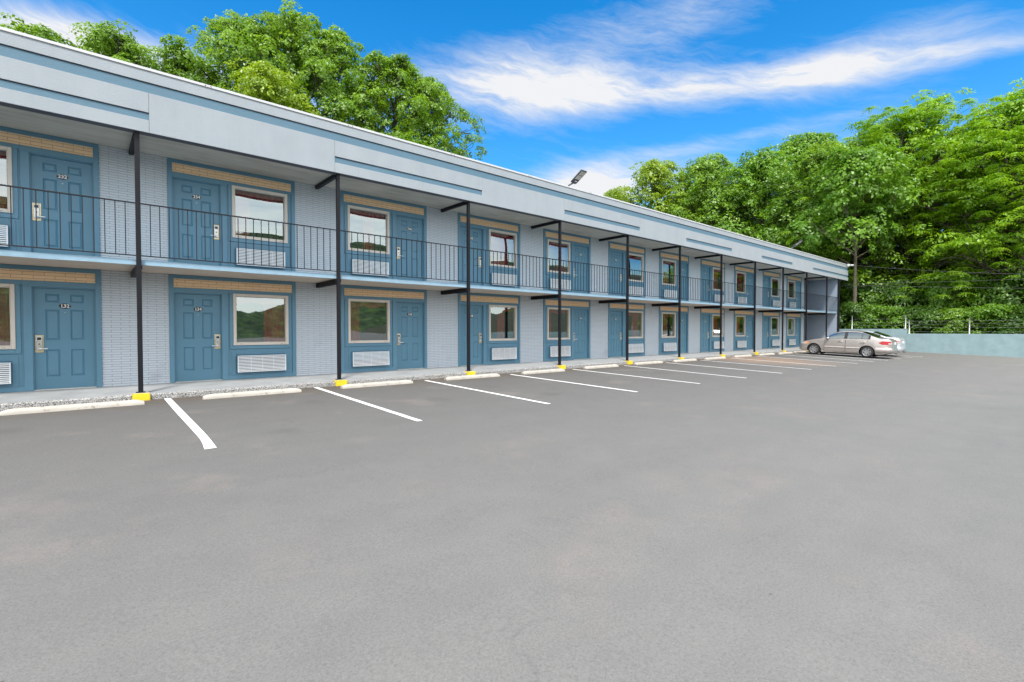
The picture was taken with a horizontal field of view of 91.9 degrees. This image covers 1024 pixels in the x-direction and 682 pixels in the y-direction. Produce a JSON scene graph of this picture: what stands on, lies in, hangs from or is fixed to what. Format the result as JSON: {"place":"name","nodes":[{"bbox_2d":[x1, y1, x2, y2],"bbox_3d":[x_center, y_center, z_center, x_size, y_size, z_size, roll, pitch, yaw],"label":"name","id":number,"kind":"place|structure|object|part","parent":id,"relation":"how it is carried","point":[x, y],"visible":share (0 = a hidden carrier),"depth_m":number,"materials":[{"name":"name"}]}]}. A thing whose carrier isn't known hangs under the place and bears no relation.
{"place":"outdoors","nodes":[
{"label":"outdoors","id":0,"kind":"place"},
{"bbox_2d":[0,347,803,410],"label":"walkway","id":1,"kind":"structure","parent":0,"point":[10,400],"depth_m":11.91,"materials":[{"name":"grey concrete"}]},
{"bbox_2d":[0,351,1023,681],"bbox_3d":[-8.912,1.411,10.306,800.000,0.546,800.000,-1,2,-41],"label":"parking lot","id":2,"kind":"structure","parent":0,"point":[818,517],"depth_m":3.95,"materials":[{"name":"grey asphalt"}]},
{"bbox_2d":[0,400,144,415],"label":"wheel stop","id":3,"kind":"object","parent":2,"relation":"on","point":[39,409],"visible":1,"depth_m":8.54,"materials":[{"name":"beige concrete"}]},
{"bbox_2d":[202,388,301,399],"bbox_3d":[-5.468,1.107,10.518,1.888,0.096,0.154,-1,3,-40],"label":"wheel stop","id":4,"kind":"object","parent":2,"relation":"on","point":[248,393],"visible":1,"depth_m":10.42,"materials":[{"name":"beige concrete"}]},
{"bbox_2d":[340,380,412,388],"bbox_3d":[-3.329,1.068,12.348,1.888,0.096,0.153,-1,3,-41],"label":"wheel stop","id":5,"kind":"object","parent":2,"relation":"on","point":[369,384],"visible":1,"depth_m":12.23,"materials":[{"name":"beige concrete"}]},
{"bbox_2d":[0,26,847,400],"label":"motel building","id":6,"kind":"structure","parent":2,"relation":"on","point":[156,226],"depth_m":12.71,"materials":[{"name":"paint"}]},
{"bbox_2d":[0,145,12,212],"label":"window","id":7,"kind":"structure","parent":6,"relation":"in","point":[5,152],"depth_m":9.55,"materials":[{"name":"beige plastic"}]},
{"bbox_2d":[0,283,15,348],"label":"window","id":8,"kind":"structure","parent":6,"relation":"in","point":[7,291],"depth_m":9.64,"materials":[{"name":"beige plastic"}]},
{"bbox_2d":[30,154,93,255],"bbox_3d":[-9.122,-2.667,10.063,0.930,2.028,0.140,-1,2,-41],"label":"door","id":9,"kind":"structure","parent":6,"relation":"in","point":[51,174],"depth_m":10.07,"materials":[{"name":"blue paint"}]},
{"bbox_2d":[33,288,95,389],"bbox_3d":[-9.122,-0.048,10.119,0.930,2.028,0.140,-1,2,-41],"label":"door","id":10,"kind":"structure","parent":6,"relation":"in","point":[64,319],"depth_m":10.12,"materials":[{"name":"blue paint"}]},
{"bbox_2d":[173,178,219,265],"bbox_3d":[-7.366,-2.699,11.587,0.930,2.028,0.140,-1,2,-41],"label":"door","id":11,"kind":"structure","parent":6,"relation":"in","point":[190,195],"depth_m":11.59,"materials":[{"name":"blue paint"}]},
{"bbox_2d":[174,293,220,381],"bbox_3d":[-7.366,-0.080,11.642,0.930,2.028,0.140,-1,2,-41],"label":"door","id":12,"kind":"structure","parent":6,"relation":"in","point":[197,317],"depth_m":11.65,"materials":[{"name":"blue paint"}]},
{"bbox_2d":[232,185,287,242],"bbox_3d":[-6.391,-3.125,12.522,1.275,1.400,0.301,-1,2,-41],"label":"window","id":13,"kind":"structure","parent":6,"relation":"in","point":[240,195],"depth_m":12.40,"materials":[{"name":"beige plastic"}]},
{"bbox_2d":[233,294,288,344],"bbox_3d":[-6.390,-0.506,12.578,1.275,1.400,0.301,-1,2,-41],"label":"window","id":14,"kind":"structure","parent":6,"relation":"in","point":[276,322],"depth_m":12.79,"materials":[{"name":"clear glass"}]},
{"bbox_2d":[347,205,389,254],"bbox_3d":[-4.214,-3.165,14.406,1.275,1.400,0.295,-1,2,-41],"label":"window","id":15,"kind":"structure","parent":6,"relation":"in","point":[368,214],"depth_m":14.49,"materials":[{"name":"beige plastic"}]},
{"bbox_2d":[348,299,389,346],"bbox_3d":[-4.216,-0.546,14.464,1.275,1.400,0.301,-1,2,-41],"label":"window","id":16,"kind":"structure","parent":6,"relation":"in","point":[353,304],"depth_m":14.35,"materials":[{"name":"beige plastic"}]},
{"bbox_2d":[396,216,422,280],"bbox_3d":[-3.143,-2.777,15.249,0.930,2.028,0.140,-1,2,-41],"label":"door","id":17,"kind":"structure","parent":6,"relation":"in","point":[406,228],"depth_m":15.27,"materials":[{"name":"blue paint"}]},
{"bbox_2d":[397,303,422,368],"bbox_3d":[-3.143,-0.158,15.305,0.930,2.028,0.140,-1,2,-41],"label":"door","id":18,"kind":"structure","parent":6,"relation":"in","point":[409,315],"depth_m":15.32,"materials":[{"name":"blue paint"}]},
{"bbox_2d":[460,226,481,284],"bbox_3d":[-1.376,-2.810,16.782,0.930,2.028,0.140,-1,2,-41],"label":"door","id":19,"kind":"structure","parent":6,"relation":"in","point":[475,234],"depth_m":16.83,"materials":[{"name":"blue paint"}]},
{"bbox_2d":[461,305,481,365],"bbox_3d":[-1.376,-0.190,16.838,0.930,2.028,0.140,-1,2,-41],"label":"door","id":20,"kind":"structure","parent":6,"relation":"in","point":[475,311],"depth_m":16.91,"materials":[{"name":"blue paint"}]},
{"bbox_2d":[489,305,516,340],"bbox_3d":[-0.399,-0.616,17.771,1.275,1.400,0.295,-1,2,-41],"label":"window","id":21,"kind":"structure","parent":6,"relation":"in","point":[500,309],"depth_m":17.85,"materials":[{"name":"clear glass"}]},
{"bbox_2d":[489,229,516,267],"bbox_3d":[-0.401,-3.236,17.718,1.275,1.400,0.301,-1,2,-41],"label":"window","id":22,"kind":"structure","parent":6,"relation":"in","point":[497,239],"depth_m":17.79,"materials":[{"name":"clear glass"}]},
{"bbox_2d":[547,307,569,339],"bbox_3d":[1.763,-0.656,19.650,1.275,1.400,0.301,-1,2,-41],"label":"window","id":23,"kind":"structure","parent":6,"relation":"in","point":[550,310],"depth_m":19.58,"materials":[{"name":"beige plastic"}]},
{"bbox_2d":[547,239,569,273],"bbox_3d":[1.763,-3.276,19.594,1.275,1.400,0.301,-1,2,-41],"label":"window","id":24,"kind":"structure","parent":6,"relation":"in","point":[550,242],"depth_m":19.78,"materials":[{"name":"beige plastic"}]},
{"bbox_2d":[568,169,586,185],"bbox_3d":[2.341,-5.795,17.894,0.405,0.616,0.637,-1,2,-41],"label":"flood light","id":25,"kind":"object","parent":6,"relation":"on","point":[581,173],"visible":0.91,"depth_m":17.85,"materials":[{"name":"white plastic"}]},
{"bbox_2d":[574,310,587,358],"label":"door","id":26,"kind":"structure","parent":6,"relation":"in","point":[580,316],"depth_m":20.53,"materials":[{"name":"blue paint"}]},
{"bbox_2d":[574,245,587,292],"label":"door","id":27,"kind":"structure","parent":6,"relation":"in","point":[580,253],"depth_m":20.44,"materials":[{"name":"blue paint"}]},
{"bbox_2d":[610,311,621,356],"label":"door","id":28,"kind":"structure","parent":6,"relation":"in","point":[615,317],"depth_m":22.09,"materials":[{"name":"blue paint"}]},
{"bbox_2d":[610,251,621,295],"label":"door","id":29,"kind":"structure","parent":6,"relation":"in","point":[615,258],"depth_m":22.00,"materials":[{"name":"blue paint"}]},
{"bbox_2d":[629,311,642,337],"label":"window","id":30,"kind":"structure","parent":6,"relation":"in","point":[635,315],"depth_m":23.25,"materials":[{"name":"clear glass"}]},
{"bbox_2d":[629,253,643,281],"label":"window","id":31,"kind":"structure","parent":6,"relation":"in","point":[632,256],"depth_m":23.11,"materials":[{"name":"beige plastic"}]},
{"bbox_2d":[661,312,675,337],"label":"window","id":32,"kind":"structure","parent":6,"relation":"in","point":[664,315],"depth_m":24.91,"materials":[{"name":"beige plastic"}]},
{"bbox_2d":[662,259,675,285],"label":"window","id":33,"kind":"structure","parent":6,"relation":"in","point":[666,262],"depth_m":24.87,"materials":[{"name":"beige plastic"}]},
{"bbox_2d":[678,263,686,300],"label":"door","id":34,"kind":"structure","parent":6,"relation":"in","point":[683,266],"depth_m":25.72,"materials":[{"name":"blue paint"}]},
{"bbox_2d":[680,314,685,352],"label":"door","id":35,"kind":"structure","parent":6,"relation":"in","point":[683,316],"depth_m":25.82,"materials":[{"name":"blue paint"}]},
{"bbox_2d":[701,315,708,351],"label":"door","id":36,"kind":"structure","parent":6,"relation":"in","point":[704,318],"depth_m":27.28,"materials":[{"name":"blue paint"}]},
{"bbox_2d":[702,267,709,301],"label":"door","id":37,"kind":"structure","parent":6,"relation":"in","point":[705,271],"depth_m":27.19,"materials":[{"name":"blue paint"}]},
{"bbox_2d":[712,314,723,338],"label":"window","id":38,"kind":"structure","parent":6,"relation":"in","point":[714,317],"depth_m":28.24,"materials":[{"name":"beige plastic"}]},
{"bbox_2d":[712,267,723,290],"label":"window","id":39,"kind":"structure","parent":6,"relation":"in","point":[715,270],"depth_m":28.30,"materials":[{"name":"beige plastic"}]},
{"bbox_2d":[735,315,745,336],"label":"window","id":40,"kind":"structure","parent":6,"relation":"in","point":[737,324],"depth_m":30.25,"materials":[{"name":"clear glass"}]},
{"bbox_2d":[736,271,745,293],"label":"window","id":41,"kind":"structure","parent":6,"relation":"in","point":[740,274],"depth_m":30.19,"materials":[{"name":"clear glass"}]},
{"bbox_2d":[747,317,751,348],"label":"door","id":42,"kind":"structure","parent":6,"relation":"in","point":[749,319],"depth_m":30.93,"materials":[{"name":"blue paint"}]},
{"bbox_2d":[747,274,752,305],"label":"door","id":43,"kind":"structure","parent":6,"relation":"in","point":[749,277],"depth_m":30.93,"materials":[{"name":"blue paint"}]},
{"bbox_2d":[763,317,767,348],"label":"door","id":44,"kind":"structure","parent":6,"relation":"in","point":[765,320],"depth_m":32.48,"materials":[{"name":"blue paint"}]},
{"bbox_2d":[763,277,768,306],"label":"door","id":45,"kind":"structure","parent":6,"relation":"in","point":[766,280],"depth_m":32.51,"materials":[{"name":"blue paint"}]},
{"bbox_2d":[771,317,778,335],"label":"window","id":46,"kind":"structure","parent":6,"relation":"in","point":[771,317],"depth_m":33.63,"materials":[{"name":"beige plastic"}]},
{"bbox_2d":[771,277,779,296],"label":"window","id":47,"kind":"structure","parent":6,"relation":"in","point":[777,280],"depth_m":33.41,"materials":[{"name":"beige plastic"}]},
{"bbox_2d":[787,318,794,335],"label":"window","id":48,"kind":"structure","parent":6,"relation":"in","point":[793,334],"depth_m":35.45,"materials":[{"name":"beige plastic"}]},
{"bbox_2d":[788,280,794,298],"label":"window","id":49,"kind":"structure","parent":6,"relation":"in","point":[789,281],"depth_m":35.31,"materials":[{"name":"beige plastic"}]},
{"bbox_2d":[795,319,799,346],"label":"door","id":50,"kind":"structure","parent":6,"relation":"in","point":[797,320],"depth_m":36.15,"materials":[{"name":"blue paint"}]},
{"bbox_2d":[796,283,799,308],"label":"door","id":51,"kind":"structure","parent":6,"relation":"in","point":[797,284],"depth_m":36.14,"materials":[{"name":"blue paint"}]},
{"bbox_2d":[866,279,1013,283],"bbox_3d":[36.345,-4.032,27.612,0.014,0.623,35.021,-1,2,-43],"label":"overhead cable","id":52,"kind":"object","parent":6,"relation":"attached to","point":[945,281],"visible":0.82,"depth_m":34.30,"materials":[{"name":"grey plastic"}]},
{"bbox_2d":[444,373,499,379],"bbox_3d":[-1.122,1.026,14.288,1.886,0.096,0.154,-1,3,-40],"label":"wheel stop","id":53,"kind":"object","parent":2,"relation":"on","point":[471,376],"visible":1,"depth_m":14.16,"materials":[{"name":"beige concrete"}]},
{"bbox_2d":[521,369,564,373],"bbox_3d":[1.039,0.987,16.149,1.886,0.096,0.154,-1,3,-41],"label":"wheel stop","id":54,"kind":"object","parent":2,"relation":"on","point":[542,371],"visible":0.97,"depth_m":16.04,"materials":[{"name":"beige concrete"}]},
{"bbox_2d":[583,364,618,368],"bbox_3d":[3.301,0.941,18.270,1.887,0.096,0.154,-1,3,-41],"label":"wheel stop","id":55,"kind":"object","parent":2,"relation":"on","point":[600,366],"visible":0.98,"depth_m":18.16,"materials":[{"name":"beige concrete"}]},
{"bbox_2d":[633,361,662,364],"bbox_3d":[5.629,0.895,20.395,1.885,0.096,0.154,-1,4,-40],"label":"wheel stop","id":56,"kind":"object","parent":2,"relation":"on","point":[649,362],"visible":0.98,"depth_m":20.26,"materials":[{"name":"beige concrete"}]},
{"bbox_2d":[672,359,696,361],"bbox_3d":[7.714,0.861,22.110,1.888,0.096,0.154,-1,4,-41],"label":"wheel stop","id":57,"kind":"object","parent":2,"relation":"on","point":[682,360],"visible":0.97,"depth_m":21.96,"materials":[{"name":"beige concrete"}]},
{"bbox_2d":[704,357,725,359],"bbox_3d":[9.786,0.826,23.841,1.887,0.096,0.154,-1,4,-40],"label":"wheel stop","id":58,"kind":"object","parent":2,"relation":"on","point":[711,358],"visible":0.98,"depth_m":23.68,"materials":[{"name":"beige concrete"}]},
{"bbox_2d":[733,355,751,357],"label":"wheel stop","id":59,"kind":"object","parent":2,"relation":"on","point":[742,356],"visible":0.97,"depth_m":25.70,"materials":[{"name":"beige concrete"}]},
{"bbox_2d":[758,353,774,355],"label":"wheel stop","id":60,"kind":"object","parent":2,"relation":"on","point":[766,354],"visible":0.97,"depth_m":27.66,"materials":[{"name":"beige concrete"}]},
{"bbox_2d":[799,330,897,357],"bbox_3d":[19.268,0.104,28.541,2.042,1.478,4.560,-1,4,-41],"label":"parked car","id":61,"kind":"object","parent":2,"relation":"on","point":[865,344],"visible":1,"depth_m":27.65,"materials":[{"name":"silver paint"}]},
{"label":"door","id":62,"kind":"part","parent":61,"relation":"part of","materials":[{"name":"beige paint"}]},
{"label":"door","id":63,"kind":"part","parent":61,"relation":"part of","materials":[{"name":"beige paint"}]},
{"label":"rear window","id":64,"kind":"part","parent":61,"relation":"part of","materials":[{"name":"glass"}]},
{"bbox_2d":[826,330,905,352],"bbox_3d":[21.445,0.053,30.734,2.091,1.478,4.560,-1,4,-41],"label":"parked car","id":65,"kind":"object","parent":2,"relation":"on","point":[901,346],"visible":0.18,"depth_m":29.11,"materials":[{"name":"silver metal"}]},
{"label":"rear window","id":66,"kind":"part","parent":65,"relation":"part of","materials":[{"name":"glass"}]},
{"bbox_2d":[0,0,1023,270],"label":"sky","id":67,"kind":"structure","parent":0,"point":[560,89],"materials":[{"name":"blue"}]},
{"bbox_2d":[858,285,971,287],"bbox_3d":[36.560,-3.093,27.422,0.016,2.434,34.420,-1,2,-43],"label":"overhead cable","id":68,"kind":"object","parent":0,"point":[913,286],"visible":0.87,"depth_m":35.73,"materials":[{"name":"grey plastic"}]},
{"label":"wooded hillside ground","id":69,"kind":"structure","parent":0,"visible":0},
{"bbox_2d":[0,12,81,48],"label":"broadleaf tree","id":70,"kind":"object","parent":69,"relation":"on","point":[42,32],"visible":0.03,"depth_m":26.26,"materials":[{"name":"green plant"}]},
{"bbox_2d":[68,19,158,70],"bbox_3d":[-23.302,-9.355,28.271,8.838,16.444,9.908,0,1,19],"label":"broadleaf tree","id":71,"kind":"object","parent":69,"relation":"on","point":[111,43],"visible":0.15,"depth_m":27.36,"materials":[{"name":"green plant"}]},
{"bbox_2d":[143,44,217,84],"bbox_3d":[-21.808,-10.559,32.844,8.174,17.835,7.292,0,1,0],"label":"broadleaf tree","id":72,"kind":"object","parent":69,"relation":"on","point":[173,66],"visible":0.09,"depth_m":32.28,"materials":[{"name":"green plant"}]},
{"bbox_2d":[159,9,298,109],"bbox_3d":[-18.995,-12.354,35.549,12.974,21.676,12.787,0,1,-8],"label":"broadleaf tree","id":73,"kind":"object","parent":69,"relation":"on","point":[235,31],"visible":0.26,"depth_m":33.29,"materials":[{"name":"green plant"}]},
{"bbox_2d":[222,56,320,115],"bbox_3d":[-15.190,-8.719,30.263,10.321,16.373,9.418,0,1,9],"label":"broadleaf tree","id":74,"kind":"object","parent":69,"relation":"on","point":[266,82],"visible":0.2,"depth_m":29.24,"materials":[{"name":"green plant"}]},
{"bbox_2d":[206,0,374,127],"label":"broadleaf tree","id":75,"kind":"object","parent":69,"relation":"on","point":[291,27],"visible":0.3,"depth_m":35.28,"materials":[{"name":"green plant"}]},
{"bbox_2d":[287,23,392,132],"bbox_3d":[-14.682,-13.348,40.077,13.714,23.247,13.915,-1,1,-33],"label":"broadleaf tree","id":76,"kind":"object","parent":69,"relation":"on","point":[335,47],"visible":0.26,"depth_m":37.60,"materials":[{"name":"green plant"}]},
{"bbox_2d":[336,49,470,157],"bbox_3d":[-9.716,-11.950,38.946,13.524,21.519,13.329,-1,1,-23],"label":"broadleaf tree","id":77,"kind":"object","parent":69,"relation":"on","point":[399,66],"visible":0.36,"depth_m":37.55,"materials":[{"name":"green plant"}]},
{"bbox_2d":[403,138,448,151],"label":"broadleaf tree","id":78,"kind":"object","parent":69,"relation":"on","point":[425,145],"visible":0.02,"depth_m":34.12,"materials":[{"name":"green plant"}]},
{"bbox_2d":[386,67,487,159],"bbox_3d":[-7.382,-11.301,41.371,10.890,20.339,9.714,0,1,-3],"label":"broadleaf tree","id":79,"kind":"object","parent":69,"relation":"on","point":[433,94],"visible":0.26,"depth_m":39.57,"materials":[{"name":"green plant"}]},
{"bbox_2d":[603,186,628,200],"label":"broadleaf tree","id":80,"kind":"object","parent":69,"relation":"on","point":[610,193],"visible":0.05,"depth_m":65.40,"materials":[{"name":"green plant"}]},
{"bbox_2d":[613,158,706,221],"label":"broadleaf tree","id":81,"kind":"object","parent":69,"relation":"on","point":[661,170],"visible":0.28,"depth_m":57.51,"materials":[{"name":"green plant"}]},
{"bbox_2d":[659,153,766,241],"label":"broadleaf tree","id":82,"kind":"object","parent":69,"relation":"on","point":[703,174],"visible":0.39,"depth_m":52.62,"materials":[{"name":"green plant"}]},
{"bbox_2d":[712,176,781,235],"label":"dark tree","id":83,"kind":"object","parent":69,"relation":"on","point":[754,218],"visible":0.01,"depth_m":63.98,"materials":[{"name":"green plant"}]},
{"bbox_2d":[695,146,840,304],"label":"broadleaf tree","id":84,"kind":"object","parent":69,"relation":"on","point":[757,166],"visible":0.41,"depth_m":49.70,"materials":[{"name":"green plant"}]},
{"bbox_2d":[749,131,889,278],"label":"broadleaf tree","id":85,"kind":"object","parent":69,"relation":"on","point":[803,143],"visible":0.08,"depth_m":56.57,"materials":[{"name":"green plant"}]},
{"bbox_2d":[745,138,931,302],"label":"broadleaf tree","id":86,"kind":"object","parent":69,"relation":"on","point":[807,159],"visible":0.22,"depth_m":44.82,"materials":[{"name":"green plant"}]},
{"bbox_2d":[785,138,931,320],"bbox_3d":[28.092,-7.957,40.553,9.554,16.121,9.020,-1,2,-42],"label":"broadleaf tree","id":87,"kind":"object","parent":69,"relation":"on","point":[870,160],"visible":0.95,"depth_m":38.94,"materials":[{"name":"green plant"}]},
{"bbox_2d":[839,300,888,328],"bbox_3d":[27.789,-1.401,40.198,5.043,3.761,4.567,0,1,-2],"label":"shrub","id":88,"kind":"object","parent":69,"relation":"on","point":[851,308],"visible":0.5,"depth_m":39.29,"materials":[{"name":"green plant"}]},
{"bbox_2d":[840,276,930,328],"bbox_3d":[30.970,-2.399,40.553,6.556,5.641,5.937,0,1,17],"label":"shrub","id":89,"kind":"object","parent":69,"relation":"on","point":[891,288],"visible":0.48,"depth_m":39.64,"materials":[{"name":"green plant"}]},
{"bbox_2d":[859,304,919,333],"bbox_3d":[28.799,-1.315,38.212,3.822,3.224,4.589,0,1,20],"label":"shrub","id":90,"kind":"object","parent":69,"relation":"on","point":[884,312],"visible":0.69,"depth_m":37.81,"materials":[{"name":"green plant"}]},
{"bbox_2d":[838,172,953,302],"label":"dark tree","id":91,"kind":"object","parent":69,"relation":"on","point":[886,267],"visible":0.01,"depth_m":50.24,"materials":[{"name":"green plant"}]},
{"bbox_2d":[779,87,1023,304],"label":"walnut tree","id":92,"kind":"object","parent":69,"relation":"on","point":[915,121],"visible":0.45,"depth_m":40.66,"materials":[{"name":"green plant"}]},
{"bbox_2d":[884,304,967,333],"bbox_3d":[30.814,-1.194,37.078,5.228,3.197,4.921,1,1,27],"label":"shrub","id":93,"kind":"object","parent":69,"relation":"on","point":[919,313],"visible":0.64,"depth_m":36.23,"materials":[{"name":"green plant"}]},
{"bbox_2d":[854,265,1001,273],"bbox_3d":[37.356,-4.478,26.627,0.016,2.311,32.216,-1,2,-43],"label":"overhead cable","id":94,"kind":"object","parent":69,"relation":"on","point":[929,270],"visible":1,"depth_m":34.45,"materials":[{"name":"grey plastic"}]},
{"bbox_2d":[839,329,1023,357],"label":"boundary wall","id":95,"kind":"structure","parent":69,"relation":"on","point":[1006,345],"depth_m":32.94,"materials":[{"name":"teal paint"}]},
{"bbox_2d":[852,315,1023,333],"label":"barbed wire fence","id":96,"kind":"object","parent":95,"relation":"on","point":[926,324],"visible":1,"depth_m":33.31,"materials":[{"name":"grey metal"}]},
{"bbox_2d":[840,290,1023,333],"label":"undergrowth","id":97,"kind":"object","parent":69,"relation":"on","point":[987,332],"visible":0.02,"depth_m":35.70,"materials":[{"name":"green plant"}]},
{"bbox_2d":[849,128,1021,302],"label":"dark tree","id":98,"kind":"object","parent":69,"relation":"on","point":[960,228],"visible":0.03,"depth_m":43.97,"materials":[{"name":"green plant"}]},
{"bbox_2d":[857,77,1023,313],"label":"walnut tree","id":99,"kind":"object","parent":69,"relation":"on","point":[1005,128],"visible":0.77,"depth_m":36.29,"materials":[{"name":"green plant"}]},
{"bbox_2d":[914,273,991,324],"bbox_3d":[33.364,-2.596,37.310,4.714,5.499,6.122,0,1,1],"label":"shrub","id":100,"kind":"object","parent":69,"relation":"on","point":[933,289],"visible":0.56,"depth_m":36.77,"materials":[{"name":"green plant"}]},
{"bbox_2d":[929,305,996,333],"bbox_3d":[31.557,-1.121,34.997,3.916,2.850,3.870,-1,1,-28],"label":"shrub","id":101,"kind":"object","parent":69,"relation":"on","point":[955,319],"visible":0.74,"depth_m":34.48,"materials":[{"name":"green plant"}]},
{"bbox_2d":[944,303,1023,333],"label":"shrub","id":102,"kind":"object","parent":69,"relation":"on","point":[993,310],"visible":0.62,"depth_m":33.49,"materials":[{"name":"green plant"}]},
{"bbox_2d":[974,269,1023,324],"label":"shrub","id":103,"kind":"object","parent":69,"relation":"on","point":[1002,293],"visible":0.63,"depth_m":34.29,"materials":[{"name":"green plant"}]},
{"bbox_2d":[982,303,1023,333],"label":"shrub","id":104,"kind":"object","parent":69,"relation":"on","point":[1019,316],"visible":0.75,"depth_m":32.37,"materials":[{"name":"green plant"}]},
{"bbox_2d":[988,156,1019,272],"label":"dark tree","id":105,"kind":"object","parent":69,"relation":"on","point":[1003,257],"visible":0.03,"depth_m":41.02,"materials":[{"name":"green plant"}]}
]}

